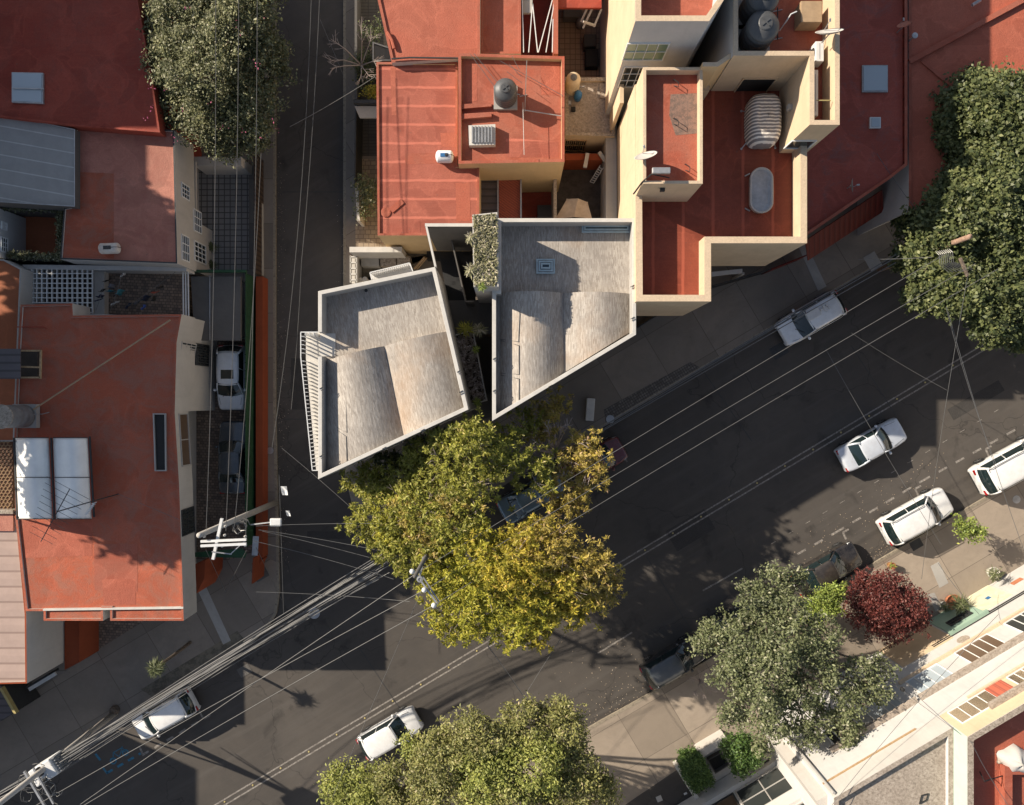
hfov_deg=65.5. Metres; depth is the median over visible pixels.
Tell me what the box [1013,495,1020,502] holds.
manhole cover
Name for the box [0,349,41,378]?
lean to
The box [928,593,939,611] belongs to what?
pavement patch
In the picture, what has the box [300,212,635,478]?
concrete building
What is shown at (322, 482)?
power line
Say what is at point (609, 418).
manhole cover
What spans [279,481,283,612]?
power line
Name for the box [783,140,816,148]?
window
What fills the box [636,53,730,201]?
stair tower
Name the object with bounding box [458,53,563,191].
roof block
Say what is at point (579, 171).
patio
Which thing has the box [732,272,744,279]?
gate post
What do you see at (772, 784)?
window
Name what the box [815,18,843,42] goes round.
satellite dish
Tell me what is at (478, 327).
spiky plant
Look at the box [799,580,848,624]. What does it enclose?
bush
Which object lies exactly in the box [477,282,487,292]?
spiky plant
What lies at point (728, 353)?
power line
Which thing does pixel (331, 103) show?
power line
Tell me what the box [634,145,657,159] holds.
satellite dish
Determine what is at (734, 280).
garage gate
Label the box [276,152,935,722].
leaf litter
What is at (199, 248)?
window
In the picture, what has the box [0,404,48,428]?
water tank
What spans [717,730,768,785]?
bush
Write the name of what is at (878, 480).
road marking
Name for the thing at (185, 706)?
parked car
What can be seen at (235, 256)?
power line
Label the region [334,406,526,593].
feathery tree
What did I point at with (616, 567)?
road marking
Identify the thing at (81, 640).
wall block
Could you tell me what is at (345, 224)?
kerb
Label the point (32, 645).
house
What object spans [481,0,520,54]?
house
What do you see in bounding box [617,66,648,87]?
window
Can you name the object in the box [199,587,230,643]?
pavement patch
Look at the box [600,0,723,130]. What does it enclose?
white block
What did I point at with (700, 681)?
bare bush
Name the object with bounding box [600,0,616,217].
boundary wall
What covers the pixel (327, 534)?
road patch
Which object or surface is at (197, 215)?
window
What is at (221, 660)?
power line
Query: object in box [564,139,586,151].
barred window
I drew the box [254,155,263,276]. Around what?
garden railing
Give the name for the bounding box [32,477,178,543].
tv antenna
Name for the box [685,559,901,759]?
street tree
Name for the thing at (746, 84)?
doorway
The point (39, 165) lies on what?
shed roof annex
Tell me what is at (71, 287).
pergola grid
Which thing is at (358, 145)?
yard wall
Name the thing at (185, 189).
window
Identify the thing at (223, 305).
carport
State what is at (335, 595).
power line
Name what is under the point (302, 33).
road patch
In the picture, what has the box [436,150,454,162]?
gas tank
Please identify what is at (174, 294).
drying terrace
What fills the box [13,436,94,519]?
barrel canopy
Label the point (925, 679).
window
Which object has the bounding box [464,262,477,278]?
spiky plant
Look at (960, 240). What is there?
utility pole
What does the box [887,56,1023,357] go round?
ficus tree
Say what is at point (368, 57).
bush
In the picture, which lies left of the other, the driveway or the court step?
the driveway
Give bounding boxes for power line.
[37,264,974,804]
[56,574,370,761]
[57,555,397,763]
[58,563,376,756]
[61,565,388,771]
[61,579,378,753]
[62,572,375,767]
[62,572,389,762]
[62,576,380,771]
[64,560,370,754]
[64,561,372,764]
[64,572,378,761]
[64,725,93,755]
[68,568,369,753]
[79,563,373,749]
[80,253,946,804]
[85,269,997,804]
[206,0,215,529]
[226,0,238,524]
[234,160,260,528]
[243,558,396,649]
[243,564,372,641]
[245,0,257,534]
[255,541,391,578]
[257,576,376,645]
[261,530,379,550]
[263,523,376,525]
[263,531,415,570]
[266,592,409,601]
[272,256,295,446]
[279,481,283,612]
[282,448,384,538]
[290,77,373,126]
[291,262,301,408]
[295,0,311,255]
[301,0,319,261]
[320,20,352,97]
[333,590,421,795]
[512,619,573,715]
[595,262,895,435]
[597,259,892,432]
[602,254,895,426]
[605,256,898,424]
[826,350,940,543]
[832,614,998,804]
[852,333,945,389]
[865,257,930,259]
[888,680,970,741]
[921,277,967,578]
[938,563,978,613]
[946,308,995,463]
[947,308,1023,549]
[971,742,1007,804]
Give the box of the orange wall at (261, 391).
[256,276,267,563]
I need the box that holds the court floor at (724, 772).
[703,748,733,787]
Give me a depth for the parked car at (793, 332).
48.70 m
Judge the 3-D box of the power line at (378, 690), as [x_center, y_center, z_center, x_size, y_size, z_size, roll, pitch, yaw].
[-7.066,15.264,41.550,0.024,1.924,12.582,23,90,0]
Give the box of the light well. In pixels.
[521,0,557,55]
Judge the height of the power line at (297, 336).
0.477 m
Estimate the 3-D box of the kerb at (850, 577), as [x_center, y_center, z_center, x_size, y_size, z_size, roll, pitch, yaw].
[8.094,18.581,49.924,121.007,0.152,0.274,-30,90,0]
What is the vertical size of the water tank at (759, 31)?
2.076 m
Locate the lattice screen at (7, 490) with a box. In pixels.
[0,442,14,508]
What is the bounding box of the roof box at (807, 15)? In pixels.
[794,1,821,30]
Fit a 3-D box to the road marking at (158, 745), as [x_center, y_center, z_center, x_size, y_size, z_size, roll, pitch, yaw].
[-21.216,20.641,49.996,4.980,0.001,0.671,-31,90,0]
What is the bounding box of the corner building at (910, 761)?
[768,666,952,804]
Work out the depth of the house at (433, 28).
44.15 m
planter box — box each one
[361,258,380,267]
[380,258,396,268]
[397,256,411,266]
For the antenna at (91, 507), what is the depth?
42.09 m
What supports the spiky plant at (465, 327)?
on the concrete building at (555, 304)
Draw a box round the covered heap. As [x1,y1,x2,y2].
[996,743,1023,772]
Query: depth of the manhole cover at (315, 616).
49.99 m
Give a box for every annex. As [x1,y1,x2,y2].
[0,118,79,217]
[564,77,614,152]
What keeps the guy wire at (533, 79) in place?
attached to the tv antenna at (525, 99)
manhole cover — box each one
[268,447,272,453]
[309,608,319,618]
[606,415,613,422]
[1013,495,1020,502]
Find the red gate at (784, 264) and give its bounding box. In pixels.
[761,255,806,274]
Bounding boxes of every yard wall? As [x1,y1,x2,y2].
[354,105,362,186]
[355,0,360,105]
[355,183,364,226]
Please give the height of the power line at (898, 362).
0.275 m
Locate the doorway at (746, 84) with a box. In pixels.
[734,78,777,91]
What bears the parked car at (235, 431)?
on the yard floor at (217, 506)
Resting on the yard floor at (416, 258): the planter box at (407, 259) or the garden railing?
the planter box at (407, 259)
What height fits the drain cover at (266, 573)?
0.012 m
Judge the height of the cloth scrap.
0.117 m
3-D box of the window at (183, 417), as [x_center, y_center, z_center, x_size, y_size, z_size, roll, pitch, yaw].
[-18.467,2.094,44.970,0.244,1.201,2.978,0,90,0]
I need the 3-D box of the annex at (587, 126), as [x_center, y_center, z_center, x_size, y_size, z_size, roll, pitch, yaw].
[4.569,-17.288,48.230,2.921,3.260,3.470,0,90,0]
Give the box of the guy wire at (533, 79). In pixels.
[501,61,562,95]
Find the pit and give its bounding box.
[706,750,729,773]
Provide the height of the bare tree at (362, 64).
4.801 m
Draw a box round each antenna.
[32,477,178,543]
[85,502,95,514]
[509,57,560,138]
[633,167,669,194]
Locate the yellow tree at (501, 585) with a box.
[414,505,627,655]
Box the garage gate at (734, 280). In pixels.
[711,269,770,288]
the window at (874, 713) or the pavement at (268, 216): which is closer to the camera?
the window at (874, 713)
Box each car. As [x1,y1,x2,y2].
[131,686,200,739]
[213,345,244,410]
[214,421,244,493]
[356,705,423,760]
[496,469,568,523]
[562,436,627,487]
[639,635,705,689]
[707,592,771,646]
[774,290,847,345]
[789,541,861,597]
[834,418,906,471]
[875,487,953,545]
[967,435,1023,494]
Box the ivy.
[2,207,64,262]
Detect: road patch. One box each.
[291,0,331,63]
[291,358,310,409]
[307,531,345,538]
[666,509,714,550]
[947,380,1004,419]
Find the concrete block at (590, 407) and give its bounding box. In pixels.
[585,398,594,420]
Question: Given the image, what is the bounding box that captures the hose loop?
[919,793,927,803]
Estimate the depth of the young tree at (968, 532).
47.53 m
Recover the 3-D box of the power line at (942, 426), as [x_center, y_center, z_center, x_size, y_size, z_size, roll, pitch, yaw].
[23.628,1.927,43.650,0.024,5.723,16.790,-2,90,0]
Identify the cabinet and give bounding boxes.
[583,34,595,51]
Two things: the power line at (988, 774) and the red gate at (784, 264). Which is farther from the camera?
the red gate at (784, 264)
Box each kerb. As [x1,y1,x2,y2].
[0,2,279,793]
[262,204,263,275]
[343,0,891,521]
[457,494,995,804]
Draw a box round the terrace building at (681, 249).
[617,84,806,315]
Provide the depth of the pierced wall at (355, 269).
48.51 m
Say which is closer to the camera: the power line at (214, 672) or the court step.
the power line at (214, 672)
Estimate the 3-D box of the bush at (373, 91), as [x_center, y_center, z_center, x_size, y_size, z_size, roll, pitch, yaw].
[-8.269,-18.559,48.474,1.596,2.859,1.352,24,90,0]
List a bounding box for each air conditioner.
[809,41,823,67]
[814,70,817,118]
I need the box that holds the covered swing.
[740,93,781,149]
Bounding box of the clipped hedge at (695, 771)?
[674,743,715,795]
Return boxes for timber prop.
[414,256,426,269]
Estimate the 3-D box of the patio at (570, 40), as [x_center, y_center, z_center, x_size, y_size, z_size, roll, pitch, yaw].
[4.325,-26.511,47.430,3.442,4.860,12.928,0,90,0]
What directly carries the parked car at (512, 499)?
on the road
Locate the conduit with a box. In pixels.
[17,326,46,328]
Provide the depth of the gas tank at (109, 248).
43.84 m
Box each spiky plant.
[456,319,473,337]
[464,231,476,245]
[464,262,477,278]
[471,323,488,337]
[471,345,479,353]
[473,398,481,405]
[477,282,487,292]
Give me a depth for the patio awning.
47.41 m
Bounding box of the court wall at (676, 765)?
[673,760,698,799]
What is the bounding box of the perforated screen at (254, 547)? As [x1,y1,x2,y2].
[252,536,258,555]
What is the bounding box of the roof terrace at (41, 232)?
[0,208,76,264]
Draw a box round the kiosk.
[0,681,40,721]
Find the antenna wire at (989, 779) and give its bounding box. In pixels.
[979,771,1002,781]
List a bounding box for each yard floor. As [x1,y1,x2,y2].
[99,617,143,648]
[196,339,251,559]
[199,155,248,270]
[355,159,385,280]
[361,0,383,155]
[362,254,426,279]
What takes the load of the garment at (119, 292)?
hanging from the clothesline
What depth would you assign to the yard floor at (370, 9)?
49.84 m
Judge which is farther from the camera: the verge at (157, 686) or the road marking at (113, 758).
the road marking at (113, 758)
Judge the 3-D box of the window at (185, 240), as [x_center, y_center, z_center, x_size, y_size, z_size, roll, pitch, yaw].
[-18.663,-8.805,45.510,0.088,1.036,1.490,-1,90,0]
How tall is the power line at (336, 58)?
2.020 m
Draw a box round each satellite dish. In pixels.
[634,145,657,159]
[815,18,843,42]
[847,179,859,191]
[896,17,911,32]
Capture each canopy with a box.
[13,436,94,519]
[353,100,376,118]
[481,179,521,217]
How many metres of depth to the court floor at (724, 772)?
49.83 m
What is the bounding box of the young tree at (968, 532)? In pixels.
[947,511,990,544]
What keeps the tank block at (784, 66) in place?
on the pavement at (724, 320)
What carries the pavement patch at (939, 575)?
on the pavement at (637, 745)
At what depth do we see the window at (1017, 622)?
44.73 m
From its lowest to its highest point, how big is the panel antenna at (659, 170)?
2.603 m
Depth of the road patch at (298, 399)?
50.00 m
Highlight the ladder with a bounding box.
[590,166,603,182]
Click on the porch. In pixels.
(381, 51)
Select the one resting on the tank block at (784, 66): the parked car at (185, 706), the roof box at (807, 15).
the roof box at (807, 15)
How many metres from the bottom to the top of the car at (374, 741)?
1.553 m
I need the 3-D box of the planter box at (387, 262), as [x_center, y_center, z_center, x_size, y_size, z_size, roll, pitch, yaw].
[-7.611,-8.693,49.395,0.983,0.890,0.629,0,90,0]
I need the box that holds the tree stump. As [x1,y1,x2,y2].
[109,705,119,713]
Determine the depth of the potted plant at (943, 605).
48.86 m
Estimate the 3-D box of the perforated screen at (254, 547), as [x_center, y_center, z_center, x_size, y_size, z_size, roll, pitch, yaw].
[-15.274,8.532,47.400,0.350,0.030,1.145,4,90,0]
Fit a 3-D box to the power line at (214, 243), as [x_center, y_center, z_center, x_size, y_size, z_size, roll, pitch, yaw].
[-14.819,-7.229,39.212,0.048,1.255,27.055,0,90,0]
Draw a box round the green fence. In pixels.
[194,270,255,557]
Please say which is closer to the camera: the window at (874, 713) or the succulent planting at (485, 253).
the succulent planting at (485, 253)
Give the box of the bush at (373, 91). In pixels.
[358,81,376,99]
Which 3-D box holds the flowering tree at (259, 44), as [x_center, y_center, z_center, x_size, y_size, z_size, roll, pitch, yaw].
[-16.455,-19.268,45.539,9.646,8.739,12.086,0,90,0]
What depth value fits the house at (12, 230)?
46.03 m
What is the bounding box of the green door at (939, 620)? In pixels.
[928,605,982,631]
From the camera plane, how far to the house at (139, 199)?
44.50 m
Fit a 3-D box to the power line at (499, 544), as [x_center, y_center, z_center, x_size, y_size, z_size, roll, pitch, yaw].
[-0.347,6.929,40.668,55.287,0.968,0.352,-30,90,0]
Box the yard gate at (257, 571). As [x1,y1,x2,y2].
[251,555,264,583]
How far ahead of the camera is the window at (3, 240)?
45.23 m
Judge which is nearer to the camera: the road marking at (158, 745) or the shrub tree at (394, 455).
the shrub tree at (394, 455)
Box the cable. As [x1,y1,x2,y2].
[33,319,170,409]
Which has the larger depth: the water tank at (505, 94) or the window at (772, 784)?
the window at (772, 784)
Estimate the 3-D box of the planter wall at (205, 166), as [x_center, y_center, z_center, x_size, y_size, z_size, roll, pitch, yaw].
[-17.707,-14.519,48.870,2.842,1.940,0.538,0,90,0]
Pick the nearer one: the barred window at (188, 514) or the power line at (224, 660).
the power line at (224, 660)
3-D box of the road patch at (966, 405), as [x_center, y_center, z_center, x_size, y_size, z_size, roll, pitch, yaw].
[29.130,-0.161,49.996,3.728,0.001,0.792,-30,90,0]
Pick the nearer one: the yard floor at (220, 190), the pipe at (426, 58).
the pipe at (426, 58)
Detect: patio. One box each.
[522,179,556,217]
[557,151,604,217]
[558,0,601,80]
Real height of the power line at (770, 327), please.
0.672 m
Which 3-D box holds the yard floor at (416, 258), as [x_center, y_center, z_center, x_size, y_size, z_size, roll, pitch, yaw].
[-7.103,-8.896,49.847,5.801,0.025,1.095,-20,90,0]
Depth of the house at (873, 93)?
43.22 m
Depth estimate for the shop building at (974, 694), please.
42.48 m
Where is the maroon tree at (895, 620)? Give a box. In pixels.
[842,563,933,648]
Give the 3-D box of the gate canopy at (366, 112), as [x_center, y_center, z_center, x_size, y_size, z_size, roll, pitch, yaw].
[-8.659,-17.400,47.250,1.422,0.600,0.901,0,90,0]
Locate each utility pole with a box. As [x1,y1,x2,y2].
[196,500,281,559]
[409,553,439,607]
[877,234,975,276]
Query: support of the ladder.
on the patio at (579, 171)
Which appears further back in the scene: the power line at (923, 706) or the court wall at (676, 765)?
the court wall at (676, 765)
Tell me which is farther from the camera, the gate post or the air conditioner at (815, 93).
the gate post
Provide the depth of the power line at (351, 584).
42.59 m
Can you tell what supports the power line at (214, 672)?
attached to the transformer pole at (44, 771)
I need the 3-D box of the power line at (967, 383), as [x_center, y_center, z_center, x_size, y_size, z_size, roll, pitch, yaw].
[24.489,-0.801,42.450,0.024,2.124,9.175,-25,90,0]
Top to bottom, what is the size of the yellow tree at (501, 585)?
11.160 m
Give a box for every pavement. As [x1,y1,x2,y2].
[0,553,279,790]
[31,0,276,689]
[346,0,907,530]
[513,480,1023,804]
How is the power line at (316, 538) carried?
attached to the utility pole at (242, 517)
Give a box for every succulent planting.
[456,332,485,402]
[471,213,498,287]
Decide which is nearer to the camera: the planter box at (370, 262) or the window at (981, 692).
the window at (981, 692)
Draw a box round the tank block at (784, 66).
[689,0,839,152]
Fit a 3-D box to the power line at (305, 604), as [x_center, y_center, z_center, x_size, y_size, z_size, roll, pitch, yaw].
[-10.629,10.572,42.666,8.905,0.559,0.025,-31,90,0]
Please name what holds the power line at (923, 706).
attached to the shop building at (974, 694)
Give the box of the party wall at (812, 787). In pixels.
[759,725,826,804]
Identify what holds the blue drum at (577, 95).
on the annex at (587, 126)
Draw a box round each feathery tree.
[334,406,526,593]
[490,384,614,530]
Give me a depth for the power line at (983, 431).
43.07 m
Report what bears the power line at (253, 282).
attached to the utility pole at (242, 517)
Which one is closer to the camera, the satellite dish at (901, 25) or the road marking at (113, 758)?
the satellite dish at (901, 25)
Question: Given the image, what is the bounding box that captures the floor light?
[656,795,662,801]
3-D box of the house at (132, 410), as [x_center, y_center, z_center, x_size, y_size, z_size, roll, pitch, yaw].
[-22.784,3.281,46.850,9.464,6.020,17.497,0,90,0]
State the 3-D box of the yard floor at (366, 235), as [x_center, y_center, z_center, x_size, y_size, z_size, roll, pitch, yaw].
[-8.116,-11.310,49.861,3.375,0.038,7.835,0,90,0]
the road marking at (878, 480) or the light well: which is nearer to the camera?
the light well
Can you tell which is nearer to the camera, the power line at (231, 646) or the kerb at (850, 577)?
the power line at (231, 646)
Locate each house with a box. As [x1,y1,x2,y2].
[0,0,201,156]
[0,209,25,263]
[0,259,33,441]
[0,508,65,683]
[14,303,222,620]
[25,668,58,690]
[60,130,212,275]
[376,62,480,253]
[378,0,480,65]
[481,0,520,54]
[678,751,803,804]
[805,0,907,259]
[857,0,1023,235]
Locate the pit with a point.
(717, 762)
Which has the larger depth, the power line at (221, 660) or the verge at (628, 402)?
the verge at (628, 402)
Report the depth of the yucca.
45.59 m
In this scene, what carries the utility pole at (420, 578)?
on the road
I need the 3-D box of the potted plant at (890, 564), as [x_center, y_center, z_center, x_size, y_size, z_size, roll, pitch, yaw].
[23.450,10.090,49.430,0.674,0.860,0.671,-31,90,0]
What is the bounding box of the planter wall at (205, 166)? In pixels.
[194,157,251,174]
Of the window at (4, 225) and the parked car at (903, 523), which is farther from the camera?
the parked car at (903, 523)
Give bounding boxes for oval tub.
[745,167,773,213]
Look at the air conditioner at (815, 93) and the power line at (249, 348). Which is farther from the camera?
the power line at (249, 348)
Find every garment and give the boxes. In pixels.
[108,284,115,288]
[115,289,124,295]
[141,295,151,301]
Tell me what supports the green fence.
on the pavement at (268, 216)
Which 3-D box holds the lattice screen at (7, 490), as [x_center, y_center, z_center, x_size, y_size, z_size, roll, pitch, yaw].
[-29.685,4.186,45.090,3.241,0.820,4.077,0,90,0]
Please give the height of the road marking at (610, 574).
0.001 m
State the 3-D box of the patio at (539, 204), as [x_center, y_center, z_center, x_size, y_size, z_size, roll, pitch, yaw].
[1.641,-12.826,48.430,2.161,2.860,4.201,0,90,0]
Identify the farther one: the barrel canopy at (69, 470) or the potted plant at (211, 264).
the potted plant at (211, 264)
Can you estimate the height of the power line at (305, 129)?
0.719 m
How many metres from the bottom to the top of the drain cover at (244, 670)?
0.019 m
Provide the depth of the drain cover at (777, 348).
49.99 m
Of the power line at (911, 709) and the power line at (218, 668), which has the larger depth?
the power line at (218, 668)
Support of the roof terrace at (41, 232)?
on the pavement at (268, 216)
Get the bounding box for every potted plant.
[208,241,220,251]
[208,259,219,269]
[887,561,896,569]
[938,601,949,611]
[945,593,972,615]
[985,564,1005,581]
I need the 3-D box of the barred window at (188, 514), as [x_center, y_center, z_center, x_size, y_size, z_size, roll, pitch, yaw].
[-18.260,6.681,44.873,0.101,1.706,1.472,-2,90,0]
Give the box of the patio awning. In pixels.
[557,198,591,217]
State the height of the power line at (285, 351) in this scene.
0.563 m
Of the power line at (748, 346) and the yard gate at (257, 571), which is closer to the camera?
the power line at (748, 346)
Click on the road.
(748, 534)
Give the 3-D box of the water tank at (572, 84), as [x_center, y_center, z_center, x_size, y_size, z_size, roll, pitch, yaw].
[3.684,-18.410,45.918,1.248,1.864,0.882,0,90,0]
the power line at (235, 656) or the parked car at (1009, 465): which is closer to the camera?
the power line at (235, 656)
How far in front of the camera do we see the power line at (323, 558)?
42.22 m
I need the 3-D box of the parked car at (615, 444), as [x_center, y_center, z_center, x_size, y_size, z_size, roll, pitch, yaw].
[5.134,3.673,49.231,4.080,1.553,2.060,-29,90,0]
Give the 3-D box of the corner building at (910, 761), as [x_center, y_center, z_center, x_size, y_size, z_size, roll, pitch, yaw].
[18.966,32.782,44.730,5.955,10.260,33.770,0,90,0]
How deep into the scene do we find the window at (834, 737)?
44.23 m
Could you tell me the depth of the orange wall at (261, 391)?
48.80 m
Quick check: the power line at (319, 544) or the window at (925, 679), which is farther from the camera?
the window at (925, 679)
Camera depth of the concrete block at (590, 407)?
49.44 m
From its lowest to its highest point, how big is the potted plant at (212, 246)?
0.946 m
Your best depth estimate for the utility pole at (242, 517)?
39.24 m
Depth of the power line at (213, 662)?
42.89 m
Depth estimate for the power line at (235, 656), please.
43.19 m
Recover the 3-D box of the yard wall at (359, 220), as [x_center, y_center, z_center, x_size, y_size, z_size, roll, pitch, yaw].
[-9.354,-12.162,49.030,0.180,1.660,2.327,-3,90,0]
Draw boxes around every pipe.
[386,31,395,48]
[392,57,457,59]
[779,11,796,30]
[908,32,917,41]
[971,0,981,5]
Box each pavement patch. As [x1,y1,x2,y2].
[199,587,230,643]
[799,245,825,290]
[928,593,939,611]
[931,562,947,587]
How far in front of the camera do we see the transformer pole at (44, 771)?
42.20 m
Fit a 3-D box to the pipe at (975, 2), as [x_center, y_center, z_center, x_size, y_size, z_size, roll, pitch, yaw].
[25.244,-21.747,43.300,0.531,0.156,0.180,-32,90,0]
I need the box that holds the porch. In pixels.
[372,42,390,67]
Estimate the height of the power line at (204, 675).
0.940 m
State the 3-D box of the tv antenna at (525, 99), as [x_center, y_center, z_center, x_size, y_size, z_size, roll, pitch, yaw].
[0.332,-16.046,42.675,3.169,2.577,4.317,-43,90,0]
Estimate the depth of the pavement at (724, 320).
49.86 m
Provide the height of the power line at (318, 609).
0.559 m
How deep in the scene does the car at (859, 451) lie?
48.99 m
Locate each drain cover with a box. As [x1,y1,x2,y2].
[237,663,251,677]
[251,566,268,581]
[769,342,788,359]
[863,251,881,270]
[909,538,922,550]
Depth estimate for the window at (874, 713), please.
44.09 m
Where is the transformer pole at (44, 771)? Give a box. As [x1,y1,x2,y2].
[0,713,117,804]
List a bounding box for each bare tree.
[323,19,381,85]
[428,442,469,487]
[531,418,589,478]
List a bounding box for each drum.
[574,90,581,101]
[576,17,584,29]
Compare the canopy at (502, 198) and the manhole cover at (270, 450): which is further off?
the manhole cover at (270, 450)
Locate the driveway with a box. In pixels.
[626,770,691,804]
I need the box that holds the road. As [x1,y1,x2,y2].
[0,0,1023,804]
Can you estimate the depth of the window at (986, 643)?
44.41 m
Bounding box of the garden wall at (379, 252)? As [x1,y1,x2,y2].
[349,247,407,259]
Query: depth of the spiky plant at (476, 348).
44.34 m
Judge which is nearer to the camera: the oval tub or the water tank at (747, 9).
the water tank at (747, 9)
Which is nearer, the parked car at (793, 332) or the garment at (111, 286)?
the garment at (111, 286)
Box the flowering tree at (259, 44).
[135,0,302,168]
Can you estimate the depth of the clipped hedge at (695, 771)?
48.43 m
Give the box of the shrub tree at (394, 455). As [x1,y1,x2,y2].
[355,421,463,505]
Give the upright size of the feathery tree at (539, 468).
8.778 m
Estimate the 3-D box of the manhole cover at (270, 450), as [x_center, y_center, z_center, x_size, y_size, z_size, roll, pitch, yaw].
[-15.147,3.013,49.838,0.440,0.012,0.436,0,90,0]
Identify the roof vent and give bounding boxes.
[468,124,495,147]
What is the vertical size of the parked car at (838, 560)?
1.493 m
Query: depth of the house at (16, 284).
44.88 m
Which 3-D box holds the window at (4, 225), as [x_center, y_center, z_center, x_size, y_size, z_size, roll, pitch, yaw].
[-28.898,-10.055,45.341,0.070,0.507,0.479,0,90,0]
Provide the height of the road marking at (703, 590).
0.001 m
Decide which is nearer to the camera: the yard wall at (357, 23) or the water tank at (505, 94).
the water tank at (505, 94)
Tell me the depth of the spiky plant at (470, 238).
38.95 m
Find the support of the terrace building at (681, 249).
on the pavement at (724, 320)
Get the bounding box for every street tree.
[313,690,625,804]
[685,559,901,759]
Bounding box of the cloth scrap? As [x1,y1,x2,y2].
[281,486,287,494]
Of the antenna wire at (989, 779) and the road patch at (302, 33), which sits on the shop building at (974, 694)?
the antenna wire at (989, 779)
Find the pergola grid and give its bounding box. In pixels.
[31,269,93,313]
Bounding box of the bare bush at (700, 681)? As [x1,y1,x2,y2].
[689,670,716,699]
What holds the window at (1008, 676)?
in the shop building at (974, 694)
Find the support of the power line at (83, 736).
attached to the transformer pole at (44, 771)
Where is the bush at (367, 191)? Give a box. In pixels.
[349,168,376,225]
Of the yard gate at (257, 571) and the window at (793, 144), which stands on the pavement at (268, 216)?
the yard gate at (257, 571)
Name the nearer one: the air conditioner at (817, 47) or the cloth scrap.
the air conditioner at (817, 47)
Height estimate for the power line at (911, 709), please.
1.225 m
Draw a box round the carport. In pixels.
[191,276,244,340]
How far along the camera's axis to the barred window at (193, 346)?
45.74 m
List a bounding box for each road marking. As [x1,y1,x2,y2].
[95,747,140,773]
[139,710,210,755]
[214,344,989,804]
[224,365,953,802]
[282,345,895,707]
[598,568,742,653]
[771,410,996,543]
[797,429,1015,554]
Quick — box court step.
[694,729,725,756]
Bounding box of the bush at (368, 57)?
[347,15,383,92]
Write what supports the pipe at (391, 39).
on the house at (433, 28)
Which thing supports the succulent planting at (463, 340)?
on the concrete building at (555, 304)
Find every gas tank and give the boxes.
[98,243,120,253]
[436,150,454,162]
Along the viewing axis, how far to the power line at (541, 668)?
43.27 m
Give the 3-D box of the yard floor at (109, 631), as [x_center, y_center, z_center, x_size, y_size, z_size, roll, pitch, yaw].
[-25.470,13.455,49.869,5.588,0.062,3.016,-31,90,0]
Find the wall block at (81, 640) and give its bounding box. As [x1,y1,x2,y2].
[65,621,98,669]
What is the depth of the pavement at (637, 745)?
49.86 m
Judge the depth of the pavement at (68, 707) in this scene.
49.85 m
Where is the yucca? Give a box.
[143,641,191,677]
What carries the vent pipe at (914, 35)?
on the house at (873, 93)
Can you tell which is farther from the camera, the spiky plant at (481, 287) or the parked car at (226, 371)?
the parked car at (226, 371)
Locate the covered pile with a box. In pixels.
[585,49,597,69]
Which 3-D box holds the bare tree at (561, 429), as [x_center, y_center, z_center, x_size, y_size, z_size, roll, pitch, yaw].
[2.537,2.374,45.883,2.930,8.052,3.399,33,90,0]
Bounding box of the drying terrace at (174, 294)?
[23,265,195,316]
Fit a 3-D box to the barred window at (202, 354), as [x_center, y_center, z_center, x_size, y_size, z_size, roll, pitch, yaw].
[-18.476,-2.831,47.532,0.087,2.000,1.292,2,90,0]
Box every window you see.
[0,236,7,252]
[1,221,7,230]
[178,413,190,466]
[181,182,189,201]
[181,233,189,262]
[181,341,196,352]
[181,506,194,536]
[193,208,201,234]
[194,240,206,264]
[195,343,209,366]
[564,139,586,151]
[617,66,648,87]
[622,42,669,60]
[712,792,739,804]
[734,766,792,804]
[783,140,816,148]
[822,718,860,743]
[861,694,903,719]
[905,663,952,692]
[947,690,995,723]
[954,633,1004,662]
[1004,611,1023,631]
[1006,666,1023,683]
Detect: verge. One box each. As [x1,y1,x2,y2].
[141,631,244,696]
[604,362,698,421]
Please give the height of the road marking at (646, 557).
0.001 m
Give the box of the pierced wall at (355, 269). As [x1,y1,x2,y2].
[350,255,361,283]
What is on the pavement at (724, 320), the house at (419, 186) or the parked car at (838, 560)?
the house at (419, 186)
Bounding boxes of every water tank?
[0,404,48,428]
[494,78,526,109]
[564,72,584,96]
[738,0,782,28]
[738,10,781,50]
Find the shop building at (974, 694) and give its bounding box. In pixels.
[866,565,1023,804]
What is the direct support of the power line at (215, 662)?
attached to the transformer pole at (44, 771)
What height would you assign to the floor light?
0.040 m
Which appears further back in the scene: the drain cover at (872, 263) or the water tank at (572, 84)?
the drain cover at (872, 263)

